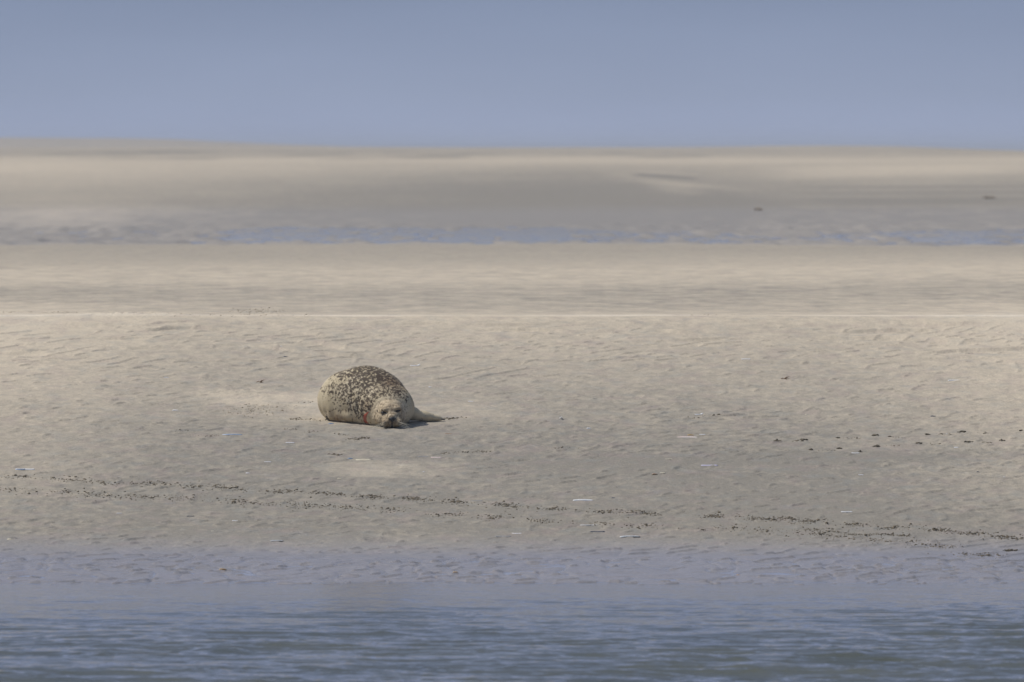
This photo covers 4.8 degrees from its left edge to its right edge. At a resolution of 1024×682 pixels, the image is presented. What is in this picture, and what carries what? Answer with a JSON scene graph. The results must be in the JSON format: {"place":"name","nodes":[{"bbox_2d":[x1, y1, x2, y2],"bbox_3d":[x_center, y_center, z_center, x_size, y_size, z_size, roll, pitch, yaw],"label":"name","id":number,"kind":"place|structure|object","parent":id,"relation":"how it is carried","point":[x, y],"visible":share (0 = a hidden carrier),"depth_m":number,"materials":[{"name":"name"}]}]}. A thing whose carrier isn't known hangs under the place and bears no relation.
{"place":"outdoors","nodes":[
{"label":"outdoors","id":0,"kind":"place"},
{"bbox_2d":[6,307,734,417],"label":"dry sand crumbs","id":1,"kind":"object","parent":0,"point":[256,310],"visible":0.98,"depth_m":112.21,"materials":[{"name":"beige sand"}]},
{"bbox_2d":[0,138,1023,584],"bbox_3d":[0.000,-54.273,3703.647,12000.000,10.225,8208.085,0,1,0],"label":"sand","id":2,"kind":"structure","parent":0,"point":[520,306],"depth_m":107.16,"materials":[{"name":"beige sand"}]},
{"bbox_2d":[317,365,444,427],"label":"seal","id":3,"kind":"object","parent":2,"relation":"on","point":[374,396],"visible":1,"depth_m":100.49,"materials":[{"name":"fur"}]},
{"bbox_2d":[0,474,1023,558],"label":"sand clods","id":4,"kind":"object","parent":2,"relation":"on","point":[646,513],"visible":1,"depth_m":92.48,"materials":[{"name":"brown sand"}]},
{"bbox_2d":[175,401,991,455],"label":"sand crumbs","id":5,"kind":"object","parent":2,"relation":"on","point":[490,451],"visible":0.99,"depth_m":99.25,"materials":[{"name":"beige sand"}]},
{"bbox_2d":[982,195,995,198],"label":"weed lump","id":6,"kind":"object","parent":2,"relation":"on","point":[988,197],"visible":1,"depth_m":316.81,"materials":[{"name":"grey"}]},
{"bbox_2d":[0,580,1023,681],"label":"water","id":7,"kind":"structure","parent":0,"point":[462,631],"depth_m":75.54,"materials":[{"name":"blue liquid"}]},
{"bbox_2d":[0,0,1023,150],"label":"sky","id":8,"kind":"structure","parent":0,"point":[340,73],"materials":[{"name":"blue"}]},
{"bbox_2d":[573,499,591,500],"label":"shell","id":9,"kind":"object","parent":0,"point":[582,499],"visible":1,"depth_m":93.63}
]}

